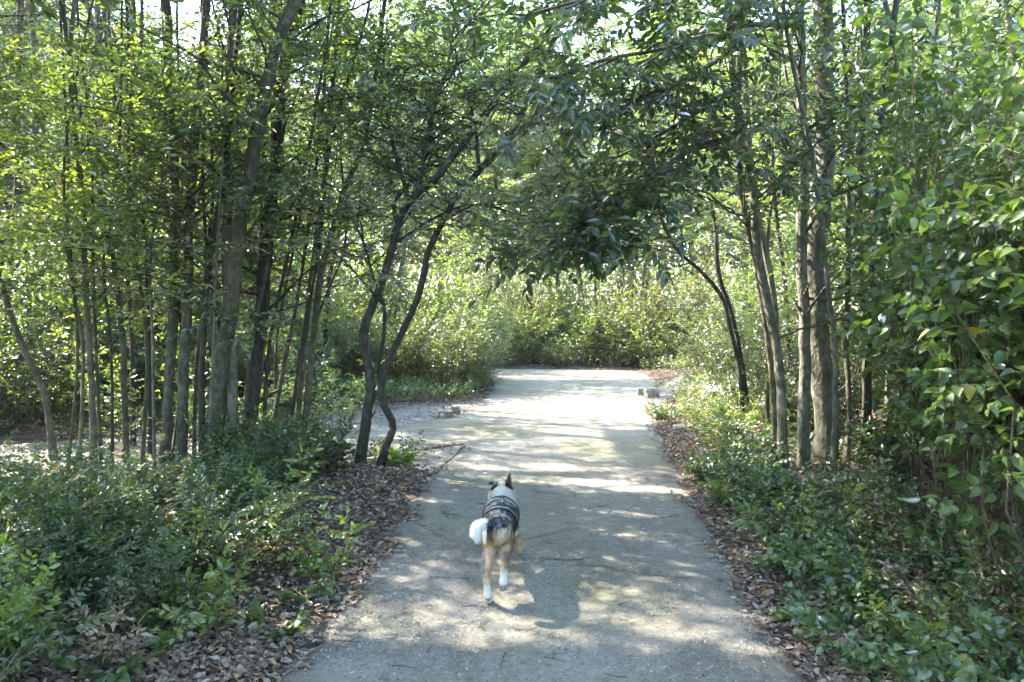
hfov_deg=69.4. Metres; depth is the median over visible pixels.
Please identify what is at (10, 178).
background tree
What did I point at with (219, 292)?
bush
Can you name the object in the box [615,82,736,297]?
background tree
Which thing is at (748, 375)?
laurel bush
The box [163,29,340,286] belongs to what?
background tree
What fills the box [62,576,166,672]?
dead twig bush
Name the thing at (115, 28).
background tree
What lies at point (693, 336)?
bush
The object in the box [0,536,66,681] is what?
broom bush
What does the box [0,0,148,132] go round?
tree
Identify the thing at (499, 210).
background tree
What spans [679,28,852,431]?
tree
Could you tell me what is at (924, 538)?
verge plant
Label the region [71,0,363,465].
tree
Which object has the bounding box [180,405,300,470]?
broom bush
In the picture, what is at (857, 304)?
bush
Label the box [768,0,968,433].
tree
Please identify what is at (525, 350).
bush
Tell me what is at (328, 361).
leafy shoots
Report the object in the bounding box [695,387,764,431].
verge plant
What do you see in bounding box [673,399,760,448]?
verge plant
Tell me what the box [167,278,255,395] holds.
leafy shoots
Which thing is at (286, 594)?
seedling
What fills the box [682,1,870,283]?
background tree
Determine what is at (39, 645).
broom bush
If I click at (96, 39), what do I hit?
tree
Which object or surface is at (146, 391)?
tree
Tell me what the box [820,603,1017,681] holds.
verge plant
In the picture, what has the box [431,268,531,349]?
bush
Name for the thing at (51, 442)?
tree
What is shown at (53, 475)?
broom bush
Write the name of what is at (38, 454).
broom bush
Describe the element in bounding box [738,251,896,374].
bush
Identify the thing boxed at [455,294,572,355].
bush
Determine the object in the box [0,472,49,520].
broom bush
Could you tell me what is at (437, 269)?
bush
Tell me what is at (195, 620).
young laurel
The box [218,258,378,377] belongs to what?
bush
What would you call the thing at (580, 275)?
background tree
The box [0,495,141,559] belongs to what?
young laurel
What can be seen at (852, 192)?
tree
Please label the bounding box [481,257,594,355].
bush
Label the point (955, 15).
tree
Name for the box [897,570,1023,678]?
verge plant
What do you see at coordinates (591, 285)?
wood
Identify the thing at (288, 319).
leafy shoots
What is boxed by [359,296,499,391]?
bush
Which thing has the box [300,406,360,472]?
suckers
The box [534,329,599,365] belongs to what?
bush
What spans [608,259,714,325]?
bush
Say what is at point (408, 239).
background tree
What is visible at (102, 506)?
broom bush
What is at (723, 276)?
thicket
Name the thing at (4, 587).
broom bush
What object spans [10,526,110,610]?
broom bush
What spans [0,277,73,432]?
leafy shoots
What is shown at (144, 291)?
tree
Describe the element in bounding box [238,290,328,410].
leafy shoots
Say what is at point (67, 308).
bush
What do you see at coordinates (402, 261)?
tree
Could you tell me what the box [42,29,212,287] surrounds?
background tree
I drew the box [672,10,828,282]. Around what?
background tree
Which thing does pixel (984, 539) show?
verge plant
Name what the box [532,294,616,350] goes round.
bush
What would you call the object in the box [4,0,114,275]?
background tree
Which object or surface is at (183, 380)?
tree
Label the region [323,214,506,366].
bush
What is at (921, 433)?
hazel
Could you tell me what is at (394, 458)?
suckers
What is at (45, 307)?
bush
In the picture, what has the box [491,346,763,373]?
weeds
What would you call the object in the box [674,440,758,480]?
verge plant
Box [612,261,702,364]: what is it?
bush
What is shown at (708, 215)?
background tree
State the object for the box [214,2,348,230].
tree
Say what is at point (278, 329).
tree
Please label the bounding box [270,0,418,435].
tree
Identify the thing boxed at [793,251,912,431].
laurel bush
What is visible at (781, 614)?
verge plant
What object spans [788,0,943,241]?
background tree
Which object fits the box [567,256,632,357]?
thicket
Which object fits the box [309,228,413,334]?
bush
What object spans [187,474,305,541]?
young laurel
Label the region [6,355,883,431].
distant leaf litter
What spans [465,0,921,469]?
tree
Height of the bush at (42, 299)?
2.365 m
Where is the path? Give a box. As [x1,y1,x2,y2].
[0,367,801,681]
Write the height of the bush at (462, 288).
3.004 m
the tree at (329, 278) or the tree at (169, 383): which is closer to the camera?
the tree at (169, 383)
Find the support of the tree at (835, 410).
on the ground
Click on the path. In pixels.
(594, 409)
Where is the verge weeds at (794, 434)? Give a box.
[672,364,1022,525]
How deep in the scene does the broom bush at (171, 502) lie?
4.44 m
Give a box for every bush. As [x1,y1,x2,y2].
[0,205,220,389]
[0,237,24,324]
[0,252,140,396]
[0,278,68,359]
[0,310,134,429]
[0,428,45,486]
[0,430,145,540]
[0,438,103,486]
[0,444,179,566]
[0,448,144,583]
[0,450,129,517]
[0,462,267,610]
[0,465,88,528]
[0,467,193,579]
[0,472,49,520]
[0,499,195,675]
[0,523,114,681]
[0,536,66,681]
[0,546,74,617]
[0,570,51,637]
[1,217,137,382]
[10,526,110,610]
[11,460,181,512]
[12,279,137,337]
[13,272,268,406]
[21,445,341,580]
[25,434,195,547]
[25,451,156,492]
[33,442,201,510]
[39,466,214,540]
[57,456,196,490]
[61,512,254,606]
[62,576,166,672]
[107,245,301,362]
[135,463,275,535]
[136,318,308,404]
[157,453,288,517]
[160,211,366,367]
[164,241,311,348]
[176,489,317,573]
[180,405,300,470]
[180,454,263,483]
[191,321,294,389]
[195,415,336,490]
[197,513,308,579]
[212,399,327,460]
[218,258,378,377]
[222,414,356,476]
[238,326,348,398]
[247,414,348,458]
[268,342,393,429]
[270,244,434,371]
[273,225,382,310]
[275,298,390,383]
[293,275,365,344]
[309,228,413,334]
[312,286,443,384]
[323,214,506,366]
[327,232,419,307]
[338,290,431,350]
[346,298,487,380]
[353,264,461,352]
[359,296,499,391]
[398,294,529,367]
[404,258,521,376]
[406,220,519,318]
[413,253,500,340]
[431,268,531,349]
[431,326,515,390]
[449,240,550,315]
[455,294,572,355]
[479,288,572,356]
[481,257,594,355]
[491,330,527,366]
[492,242,585,345]
[492,299,579,364]
[524,274,635,357]
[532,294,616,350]
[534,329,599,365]
[541,280,636,351]
[551,297,639,364]
[565,271,664,363]
[580,292,695,360]
[591,249,678,335]
[593,330,653,366]
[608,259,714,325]
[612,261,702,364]
[615,308,693,368]
[635,251,754,359]
[643,269,775,374]
[656,325,710,366]
[657,280,755,336]
[661,238,797,413]
[666,254,745,330]
[676,308,755,363]
[688,252,795,365]
[696,243,779,324]
[697,257,843,375]
[704,298,798,386]
[720,239,834,322]
[729,228,793,288]
[738,223,898,420]
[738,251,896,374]
[740,340,884,435]
[757,262,894,402]
[774,246,882,368]
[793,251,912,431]
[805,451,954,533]
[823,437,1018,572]
[828,382,990,485]
[830,265,991,425]
[831,234,968,388]
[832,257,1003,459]
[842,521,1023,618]
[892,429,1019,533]
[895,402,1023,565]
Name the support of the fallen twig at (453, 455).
on the path
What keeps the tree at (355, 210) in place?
on the ground
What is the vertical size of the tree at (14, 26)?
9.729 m
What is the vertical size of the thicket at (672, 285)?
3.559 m
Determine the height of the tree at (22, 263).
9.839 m
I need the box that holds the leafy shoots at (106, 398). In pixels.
[63,336,164,442]
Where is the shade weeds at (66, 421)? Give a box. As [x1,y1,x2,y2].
[0,365,466,648]
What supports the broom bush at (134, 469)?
on the ground
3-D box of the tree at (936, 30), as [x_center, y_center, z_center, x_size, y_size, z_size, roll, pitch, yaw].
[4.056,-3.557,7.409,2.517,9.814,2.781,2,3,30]
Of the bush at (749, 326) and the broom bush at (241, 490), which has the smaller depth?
the broom bush at (241, 490)
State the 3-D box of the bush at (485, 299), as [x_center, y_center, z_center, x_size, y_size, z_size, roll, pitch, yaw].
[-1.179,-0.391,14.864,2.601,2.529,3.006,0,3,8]
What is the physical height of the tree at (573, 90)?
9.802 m
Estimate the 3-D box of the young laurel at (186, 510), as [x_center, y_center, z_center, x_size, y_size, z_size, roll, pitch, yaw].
[-1.943,1.041,4.163,0.804,0.590,0.569,-3,4,-43]
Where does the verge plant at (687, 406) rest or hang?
on the ground
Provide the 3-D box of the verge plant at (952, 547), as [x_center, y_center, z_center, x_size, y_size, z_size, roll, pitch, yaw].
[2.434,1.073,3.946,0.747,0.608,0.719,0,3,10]
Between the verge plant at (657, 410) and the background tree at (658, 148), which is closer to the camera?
the verge plant at (657, 410)
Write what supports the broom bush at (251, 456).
on the ground
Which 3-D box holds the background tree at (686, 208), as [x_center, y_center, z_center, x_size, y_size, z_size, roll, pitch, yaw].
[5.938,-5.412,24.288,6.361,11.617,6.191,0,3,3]
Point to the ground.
(318, 622)
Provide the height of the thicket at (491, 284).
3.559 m
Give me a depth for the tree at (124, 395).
7.30 m
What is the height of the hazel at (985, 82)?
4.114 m
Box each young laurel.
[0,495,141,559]
[101,463,255,562]
[138,541,259,653]
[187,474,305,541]
[231,438,325,535]
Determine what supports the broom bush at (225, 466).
on the ground
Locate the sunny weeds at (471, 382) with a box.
[278,363,493,400]
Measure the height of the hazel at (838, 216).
4.117 m
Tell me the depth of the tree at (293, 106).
18.02 m
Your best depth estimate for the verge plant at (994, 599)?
3.10 m
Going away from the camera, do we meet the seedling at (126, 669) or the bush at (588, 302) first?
the seedling at (126, 669)
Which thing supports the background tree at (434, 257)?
on the ground
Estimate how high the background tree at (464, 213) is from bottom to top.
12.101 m
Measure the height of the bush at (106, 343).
2.027 m
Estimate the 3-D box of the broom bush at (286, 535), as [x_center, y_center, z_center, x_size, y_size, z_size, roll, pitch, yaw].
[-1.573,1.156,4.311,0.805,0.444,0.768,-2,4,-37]
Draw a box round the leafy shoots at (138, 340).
[119,258,201,405]
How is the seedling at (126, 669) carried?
on the ground
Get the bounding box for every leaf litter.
[1,389,1023,681]
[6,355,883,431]
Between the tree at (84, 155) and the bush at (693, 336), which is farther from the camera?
the bush at (693, 336)
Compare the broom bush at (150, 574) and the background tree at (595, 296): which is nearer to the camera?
the broom bush at (150, 574)
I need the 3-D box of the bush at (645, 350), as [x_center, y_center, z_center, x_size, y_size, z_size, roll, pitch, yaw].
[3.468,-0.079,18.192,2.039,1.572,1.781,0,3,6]
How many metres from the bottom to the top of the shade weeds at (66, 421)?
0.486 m
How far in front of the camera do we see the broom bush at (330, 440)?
7.47 m
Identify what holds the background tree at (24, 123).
on the ground
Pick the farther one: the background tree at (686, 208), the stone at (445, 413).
the background tree at (686, 208)
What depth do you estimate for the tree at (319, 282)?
7.42 m
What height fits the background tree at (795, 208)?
6.217 m
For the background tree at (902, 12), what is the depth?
15.76 m
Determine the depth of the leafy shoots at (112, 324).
10.35 m
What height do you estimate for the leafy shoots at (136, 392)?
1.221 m
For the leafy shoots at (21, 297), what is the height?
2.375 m
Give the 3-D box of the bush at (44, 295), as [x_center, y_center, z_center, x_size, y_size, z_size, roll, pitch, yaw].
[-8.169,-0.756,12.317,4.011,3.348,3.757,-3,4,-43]
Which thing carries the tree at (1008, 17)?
on the ground
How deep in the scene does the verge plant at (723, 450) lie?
6.44 m
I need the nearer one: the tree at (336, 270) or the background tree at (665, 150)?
the tree at (336, 270)
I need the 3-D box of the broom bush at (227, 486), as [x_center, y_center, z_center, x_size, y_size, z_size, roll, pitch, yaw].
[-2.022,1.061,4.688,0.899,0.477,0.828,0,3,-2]
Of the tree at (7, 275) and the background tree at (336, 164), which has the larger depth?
the background tree at (336, 164)
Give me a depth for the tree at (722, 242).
11.59 m
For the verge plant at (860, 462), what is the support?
on the ground
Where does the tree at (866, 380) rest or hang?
on the ground
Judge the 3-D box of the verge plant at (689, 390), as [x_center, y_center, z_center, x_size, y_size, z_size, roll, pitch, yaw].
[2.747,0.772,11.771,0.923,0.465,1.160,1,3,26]
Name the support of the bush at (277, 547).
on the ground
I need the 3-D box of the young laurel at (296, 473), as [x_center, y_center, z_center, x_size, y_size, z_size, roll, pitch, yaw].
[-1.480,0.979,4.965,0.740,0.662,0.671,1,3,27]
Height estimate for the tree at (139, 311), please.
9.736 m
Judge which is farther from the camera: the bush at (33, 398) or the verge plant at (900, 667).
the bush at (33, 398)
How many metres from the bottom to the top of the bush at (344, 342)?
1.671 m
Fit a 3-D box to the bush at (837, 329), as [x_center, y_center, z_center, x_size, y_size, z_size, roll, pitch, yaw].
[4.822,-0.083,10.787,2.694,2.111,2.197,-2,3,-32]
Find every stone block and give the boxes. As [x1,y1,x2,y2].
[637,386,643,394]
[643,387,659,397]
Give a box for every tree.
[0,0,78,406]
[0,0,90,377]
[0,0,97,400]
[0,0,115,459]
[0,0,117,352]
[0,0,127,339]
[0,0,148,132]
[0,0,179,401]
[0,0,179,468]
[0,0,184,393]
[0,0,217,460]
[0,0,218,462]
[0,0,221,445]
[0,0,233,464]
[0,0,242,464]
[0,0,243,454]
[0,0,243,462]
[0,0,246,461]
[0,0,268,338]
[0,0,285,467]
[0,0,295,389]
[0,0,334,465]
[0,0,425,460]
[0,0,455,436]
[0,1,130,90]
[0,38,69,282]
[0,55,221,439]
[0,138,49,302]
[1,3,90,257]
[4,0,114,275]
[14,0,184,22]
[15,2,169,361]
[22,0,295,464]
[24,1,284,290]
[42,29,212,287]
[45,1,213,278]
[52,0,357,447]
[69,48,295,462]
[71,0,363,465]
[83,0,218,397]
[90,0,381,332]
[97,0,321,441]
[114,0,479,443]
[133,0,447,426]
[141,2,305,462]
[145,0,342,441]
[148,2,334,425]
[157,6,335,398]
[162,0,314,461]
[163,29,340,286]
[173,0,333,424]
[179,21,304,263]
[181,9,360,221]
[193,0,393,373]
[196,0,548,435]
[206,14,309,330]
[210,0,424,319]
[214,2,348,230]
[215,4,393,427]
[221,0,645,465]
[225,0,403,418]
[241,158,349,311]
[252,0,408,377]
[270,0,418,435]
[286,40,421,285]
[296,0,473,302]
[299,0,669,467]
[312,71,444,295]
[313,0,547,328]
[320,15,470,293]
[349,2,496,303]
[386,2,578,305]
[387,0,559,286]
[387,0,1022,468]
[402,140,460,307]
[412,66,562,315]
[417,104,529,281]
[447,28,579,285]
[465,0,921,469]
[470,79,609,292]
[475,103,616,315]
[491,0,639,314]
[523,0,721,309]
[535,7,721,320]
[541,29,745,417]
[545,0,853,463]
[553,0,900,336]
[558,159,638,311]
[590,0,752,316]
[605,0,751,332]
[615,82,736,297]
[622,1,858,409]
[633,3,841,396]
[660,87,757,305]
[670,0,868,392]
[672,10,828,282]
[674,0,888,446]
[678,32,794,286]
[679,0,1001,457]
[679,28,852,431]
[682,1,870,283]
[685,60,828,277]
[692,0,854,483]
[705,0,998,461]
[707,0,879,460]
[727,20,974,362]
[761,0,998,277]
[762,0,917,410]
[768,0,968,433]
[770,0,882,347]
[779,0,1013,467]
[782,0,964,247]
[783,0,1011,426]
[784,0,943,414]
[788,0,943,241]
[828,0,1023,262]
[829,0,1005,269]
[836,0,1023,240]
[839,0,1023,256]
[879,0,997,120]
[904,62,1015,185]
[905,0,1022,300]
[907,0,1019,155]
[916,0,1022,160]
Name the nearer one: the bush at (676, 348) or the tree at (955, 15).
the tree at (955, 15)
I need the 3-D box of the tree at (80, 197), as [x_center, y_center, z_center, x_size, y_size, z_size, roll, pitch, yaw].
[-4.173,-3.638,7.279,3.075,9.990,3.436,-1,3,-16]
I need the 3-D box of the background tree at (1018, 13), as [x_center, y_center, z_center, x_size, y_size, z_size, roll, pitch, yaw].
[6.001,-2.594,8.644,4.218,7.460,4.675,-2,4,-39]
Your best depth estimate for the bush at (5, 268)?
15.09 m
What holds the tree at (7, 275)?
on the ground
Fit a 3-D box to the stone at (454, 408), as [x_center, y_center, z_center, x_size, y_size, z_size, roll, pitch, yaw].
[-0.836,1.014,10.885,0.137,0.140,0.157,1,3,27]
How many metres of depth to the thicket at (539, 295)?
20.16 m
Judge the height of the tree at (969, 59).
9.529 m
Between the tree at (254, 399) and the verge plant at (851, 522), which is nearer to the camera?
the verge plant at (851, 522)
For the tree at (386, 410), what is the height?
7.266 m
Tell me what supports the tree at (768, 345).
on the ground
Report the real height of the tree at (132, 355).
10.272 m
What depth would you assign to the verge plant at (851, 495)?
4.76 m
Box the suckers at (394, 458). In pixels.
[370,441,424,467]
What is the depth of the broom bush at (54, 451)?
4.81 m
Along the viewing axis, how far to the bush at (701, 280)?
22.43 m
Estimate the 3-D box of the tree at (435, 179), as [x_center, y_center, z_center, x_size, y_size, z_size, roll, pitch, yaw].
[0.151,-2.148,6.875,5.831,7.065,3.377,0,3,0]
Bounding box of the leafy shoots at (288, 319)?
[196,268,295,390]
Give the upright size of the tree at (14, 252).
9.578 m
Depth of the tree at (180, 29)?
12.72 m
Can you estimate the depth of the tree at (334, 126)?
7.21 m
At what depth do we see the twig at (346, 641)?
3.49 m
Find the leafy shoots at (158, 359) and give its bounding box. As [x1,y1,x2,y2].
[125,293,240,411]
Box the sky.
[13,0,1016,307]
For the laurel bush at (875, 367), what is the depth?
8.49 m
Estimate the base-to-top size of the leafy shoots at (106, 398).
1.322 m
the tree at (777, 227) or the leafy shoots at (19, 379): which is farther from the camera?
the tree at (777, 227)
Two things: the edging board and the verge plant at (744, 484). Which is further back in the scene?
the edging board
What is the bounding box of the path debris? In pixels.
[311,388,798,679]
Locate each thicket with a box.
[465,243,529,334]
[489,240,563,359]
[520,228,589,356]
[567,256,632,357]
[600,241,679,340]
[635,227,726,362]
[687,233,754,348]
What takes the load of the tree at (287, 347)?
on the ground
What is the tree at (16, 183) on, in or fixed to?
on the ground
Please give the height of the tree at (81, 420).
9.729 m
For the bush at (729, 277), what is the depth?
19.77 m
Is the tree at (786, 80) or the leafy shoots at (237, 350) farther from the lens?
the leafy shoots at (237, 350)
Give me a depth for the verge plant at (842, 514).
4.67 m
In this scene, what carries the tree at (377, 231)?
on the ground
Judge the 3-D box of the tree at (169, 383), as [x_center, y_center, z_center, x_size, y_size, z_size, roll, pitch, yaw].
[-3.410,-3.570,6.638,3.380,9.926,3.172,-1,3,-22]
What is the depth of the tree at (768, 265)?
7.86 m
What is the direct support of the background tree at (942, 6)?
on the ground
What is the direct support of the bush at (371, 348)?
on the ground
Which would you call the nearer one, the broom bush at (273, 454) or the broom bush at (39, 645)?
the broom bush at (39, 645)
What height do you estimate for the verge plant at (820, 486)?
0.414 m
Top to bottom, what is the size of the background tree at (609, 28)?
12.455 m
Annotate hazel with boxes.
[787,0,1023,590]
[803,0,1023,537]
[813,7,1021,469]
[841,4,1023,639]
[874,0,1023,426]
[942,50,1023,313]
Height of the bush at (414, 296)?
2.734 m
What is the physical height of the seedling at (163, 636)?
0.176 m
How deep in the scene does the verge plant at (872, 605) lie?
3.34 m
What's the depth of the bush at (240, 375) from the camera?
10.56 m
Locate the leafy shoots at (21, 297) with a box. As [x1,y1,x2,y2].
[0,249,56,395]
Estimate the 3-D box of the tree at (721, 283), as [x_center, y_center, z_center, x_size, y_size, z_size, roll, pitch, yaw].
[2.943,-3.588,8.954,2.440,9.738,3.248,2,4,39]
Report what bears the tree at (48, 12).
on the ground
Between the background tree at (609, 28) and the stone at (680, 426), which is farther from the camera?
the background tree at (609, 28)
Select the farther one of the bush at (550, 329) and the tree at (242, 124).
the bush at (550, 329)
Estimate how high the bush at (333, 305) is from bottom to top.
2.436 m
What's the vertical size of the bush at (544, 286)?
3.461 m
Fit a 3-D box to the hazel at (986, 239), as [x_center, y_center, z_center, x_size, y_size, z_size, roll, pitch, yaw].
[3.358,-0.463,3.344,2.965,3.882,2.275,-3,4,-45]
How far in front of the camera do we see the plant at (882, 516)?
4.36 m
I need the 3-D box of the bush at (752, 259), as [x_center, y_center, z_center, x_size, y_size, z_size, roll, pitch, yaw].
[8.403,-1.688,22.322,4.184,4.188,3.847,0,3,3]
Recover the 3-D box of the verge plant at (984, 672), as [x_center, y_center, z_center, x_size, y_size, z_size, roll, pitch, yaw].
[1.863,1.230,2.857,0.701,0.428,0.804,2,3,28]
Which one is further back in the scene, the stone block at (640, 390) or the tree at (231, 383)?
the stone block at (640, 390)
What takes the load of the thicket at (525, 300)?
on the ground
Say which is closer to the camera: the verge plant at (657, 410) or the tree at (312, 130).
the tree at (312, 130)
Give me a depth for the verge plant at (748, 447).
6.84 m
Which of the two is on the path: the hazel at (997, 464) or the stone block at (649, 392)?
the stone block at (649, 392)
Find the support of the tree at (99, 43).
on the ground
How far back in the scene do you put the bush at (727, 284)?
15.94 m
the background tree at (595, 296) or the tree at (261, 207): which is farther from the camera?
the background tree at (595, 296)
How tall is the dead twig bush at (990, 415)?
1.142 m
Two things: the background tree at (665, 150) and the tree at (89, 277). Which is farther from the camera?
the background tree at (665, 150)
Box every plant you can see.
[641,396,689,419]
[657,373,710,401]
[663,384,733,423]
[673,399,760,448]
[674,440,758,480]
[684,367,751,388]
[692,462,774,512]
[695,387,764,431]
[700,429,791,483]
[702,455,828,508]
[712,407,796,446]
[713,429,804,466]
[721,478,831,537]
[735,501,881,553]
[737,529,864,584]
[749,456,876,510]
[756,581,897,638]
[768,528,936,597]
[786,594,926,671]
[793,469,914,539]
[794,503,927,574]
[799,547,1009,621]
[808,440,952,499]
[814,534,950,610]
[818,563,1023,648]
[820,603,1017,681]
[841,473,959,556]
[859,457,999,536]
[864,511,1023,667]
[881,474,1023,592]
[892,526,1023,655]
[893,604,1023,681]
[896,502,1022,603]
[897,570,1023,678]
[941,474,1023,618]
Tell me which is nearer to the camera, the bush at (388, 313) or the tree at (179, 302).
the tree at (179, 302)
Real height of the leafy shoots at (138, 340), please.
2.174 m
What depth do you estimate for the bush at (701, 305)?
20.18 m
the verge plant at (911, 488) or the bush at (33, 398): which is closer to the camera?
the verge plant at (911, 488)
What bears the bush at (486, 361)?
on the ground
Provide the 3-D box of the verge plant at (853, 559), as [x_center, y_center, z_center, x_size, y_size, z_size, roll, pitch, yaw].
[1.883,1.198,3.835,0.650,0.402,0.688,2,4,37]
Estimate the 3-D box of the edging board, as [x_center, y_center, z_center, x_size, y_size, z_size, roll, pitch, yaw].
[-1.316,1.212,7.958,1.856,0.033,0.016,-2,3,-34]
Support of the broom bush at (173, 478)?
on the ground
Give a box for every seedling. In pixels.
[50,640,158,681]
[136,607,187,650]
[243,598,310,640]
[277,502,373,580]
[278,575,337,611]
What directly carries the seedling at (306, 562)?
on the ground
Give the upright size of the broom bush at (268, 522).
0.758 m
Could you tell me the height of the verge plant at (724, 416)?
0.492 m
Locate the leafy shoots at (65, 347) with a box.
[1,290,129,419]
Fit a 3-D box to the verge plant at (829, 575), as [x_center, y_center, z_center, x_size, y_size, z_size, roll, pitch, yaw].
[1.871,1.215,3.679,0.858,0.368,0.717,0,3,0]
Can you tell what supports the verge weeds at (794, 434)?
on the ground
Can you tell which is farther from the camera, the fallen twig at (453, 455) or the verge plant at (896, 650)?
the fallen twig at (453, 455)
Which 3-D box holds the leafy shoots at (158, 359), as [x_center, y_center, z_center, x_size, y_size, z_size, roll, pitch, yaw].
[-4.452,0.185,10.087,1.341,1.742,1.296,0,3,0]
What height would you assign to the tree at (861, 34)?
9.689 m
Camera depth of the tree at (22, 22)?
11.38 m
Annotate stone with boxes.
[437,409,452,417]
[450,405,460,413]
[672,424,692,430]
[687,385,750,398]
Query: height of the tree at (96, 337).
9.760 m
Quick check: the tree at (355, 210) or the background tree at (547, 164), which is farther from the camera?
the background tree at (547, 164)
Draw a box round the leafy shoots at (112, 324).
[57,252,157,406]
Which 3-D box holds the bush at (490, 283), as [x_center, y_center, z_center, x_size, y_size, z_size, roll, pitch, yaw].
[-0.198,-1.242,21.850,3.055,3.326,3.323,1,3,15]
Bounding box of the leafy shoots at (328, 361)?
[263,304,355,410]
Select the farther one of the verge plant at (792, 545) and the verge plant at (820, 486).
the verge plant at (820, 486)
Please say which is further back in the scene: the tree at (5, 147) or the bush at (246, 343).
the bush at (246, 343)
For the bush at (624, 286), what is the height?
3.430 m
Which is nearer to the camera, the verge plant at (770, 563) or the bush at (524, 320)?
the verge plant at (770, 563)
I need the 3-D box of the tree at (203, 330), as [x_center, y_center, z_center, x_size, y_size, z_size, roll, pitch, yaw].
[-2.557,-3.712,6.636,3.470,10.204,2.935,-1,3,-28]
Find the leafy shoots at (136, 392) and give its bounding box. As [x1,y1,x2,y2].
[94,348,208,458]
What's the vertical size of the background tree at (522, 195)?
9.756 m
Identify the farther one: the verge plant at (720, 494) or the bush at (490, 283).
the bush at (490, 283)
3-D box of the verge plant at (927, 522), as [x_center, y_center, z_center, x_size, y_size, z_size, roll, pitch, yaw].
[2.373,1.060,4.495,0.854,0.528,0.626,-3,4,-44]
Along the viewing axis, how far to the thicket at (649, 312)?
19.37 m
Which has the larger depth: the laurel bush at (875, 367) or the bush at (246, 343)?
the bush at (246, 343)
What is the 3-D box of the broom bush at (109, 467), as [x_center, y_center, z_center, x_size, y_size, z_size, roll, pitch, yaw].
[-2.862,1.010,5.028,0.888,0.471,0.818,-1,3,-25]
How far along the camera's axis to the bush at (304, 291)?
13.41 m
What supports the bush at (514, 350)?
on the ground
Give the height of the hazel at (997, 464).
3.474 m
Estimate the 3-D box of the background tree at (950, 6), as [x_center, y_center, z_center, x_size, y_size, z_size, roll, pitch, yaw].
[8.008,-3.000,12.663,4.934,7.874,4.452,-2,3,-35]
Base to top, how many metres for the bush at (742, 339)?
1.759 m
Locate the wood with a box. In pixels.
[11,68,900,331]
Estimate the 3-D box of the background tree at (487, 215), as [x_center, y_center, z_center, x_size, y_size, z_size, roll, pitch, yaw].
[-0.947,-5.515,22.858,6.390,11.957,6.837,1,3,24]
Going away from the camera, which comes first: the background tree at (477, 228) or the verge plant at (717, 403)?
the verge plant at (717, 403)
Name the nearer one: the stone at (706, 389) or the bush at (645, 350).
the stone at (706, 389)
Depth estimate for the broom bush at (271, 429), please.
6.55 m
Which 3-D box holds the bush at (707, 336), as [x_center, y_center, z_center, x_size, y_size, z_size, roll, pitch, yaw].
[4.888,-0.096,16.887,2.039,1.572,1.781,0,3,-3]
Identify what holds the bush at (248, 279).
on the ground
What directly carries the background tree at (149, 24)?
on the ground
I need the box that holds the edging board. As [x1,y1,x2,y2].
[345,443,463,459]
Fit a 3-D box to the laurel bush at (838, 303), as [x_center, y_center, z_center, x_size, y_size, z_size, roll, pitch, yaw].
[4.005,-0.046,6.547,1.971,2.396,2.271,0,3,0]
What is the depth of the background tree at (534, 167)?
29.30 m
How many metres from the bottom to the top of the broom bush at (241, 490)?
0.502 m
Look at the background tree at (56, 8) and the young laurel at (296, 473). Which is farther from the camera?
the background tree at (56, 8)
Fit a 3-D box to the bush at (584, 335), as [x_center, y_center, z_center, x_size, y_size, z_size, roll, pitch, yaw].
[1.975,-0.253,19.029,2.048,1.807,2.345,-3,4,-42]
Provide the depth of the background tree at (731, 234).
23.27 m
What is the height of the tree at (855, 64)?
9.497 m
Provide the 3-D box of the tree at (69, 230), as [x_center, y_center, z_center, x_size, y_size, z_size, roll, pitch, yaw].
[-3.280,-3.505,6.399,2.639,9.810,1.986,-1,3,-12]
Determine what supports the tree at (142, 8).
on the ground
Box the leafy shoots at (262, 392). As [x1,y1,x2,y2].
[164,342,294,434]
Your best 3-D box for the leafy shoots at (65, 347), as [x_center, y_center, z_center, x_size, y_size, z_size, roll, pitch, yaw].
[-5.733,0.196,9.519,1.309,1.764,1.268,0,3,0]
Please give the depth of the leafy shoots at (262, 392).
8.25 m
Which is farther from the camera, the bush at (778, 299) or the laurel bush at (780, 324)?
the bush at (778, 299)
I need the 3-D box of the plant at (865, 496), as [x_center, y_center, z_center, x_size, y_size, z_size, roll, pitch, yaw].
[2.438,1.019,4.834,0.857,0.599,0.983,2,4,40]
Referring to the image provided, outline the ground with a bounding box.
[0,308,1023,681]
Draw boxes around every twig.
[331,637,360,641]
[435,444,465,473]
[540,556,583,559]
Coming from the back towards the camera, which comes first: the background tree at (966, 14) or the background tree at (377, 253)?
the background tree at (377, 253)
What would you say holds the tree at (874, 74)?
on the ground
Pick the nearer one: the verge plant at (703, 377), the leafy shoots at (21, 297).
the leafy shoots at (21, 297)
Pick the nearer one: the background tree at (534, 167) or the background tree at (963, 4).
the background tree at (963, 4)
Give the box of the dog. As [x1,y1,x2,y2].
[468,473,522,602]
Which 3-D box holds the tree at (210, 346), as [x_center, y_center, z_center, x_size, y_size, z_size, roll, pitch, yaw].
[-3.650,-3.766,10.291,3.001,9.954,2.931,-2,3,-30]
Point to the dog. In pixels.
(495, 529)
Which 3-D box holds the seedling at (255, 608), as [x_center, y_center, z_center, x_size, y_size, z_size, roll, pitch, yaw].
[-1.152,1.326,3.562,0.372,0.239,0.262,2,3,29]
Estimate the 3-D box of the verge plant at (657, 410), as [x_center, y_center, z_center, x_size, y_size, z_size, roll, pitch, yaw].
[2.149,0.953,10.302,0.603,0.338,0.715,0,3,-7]
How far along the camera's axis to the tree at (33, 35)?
10.82 m

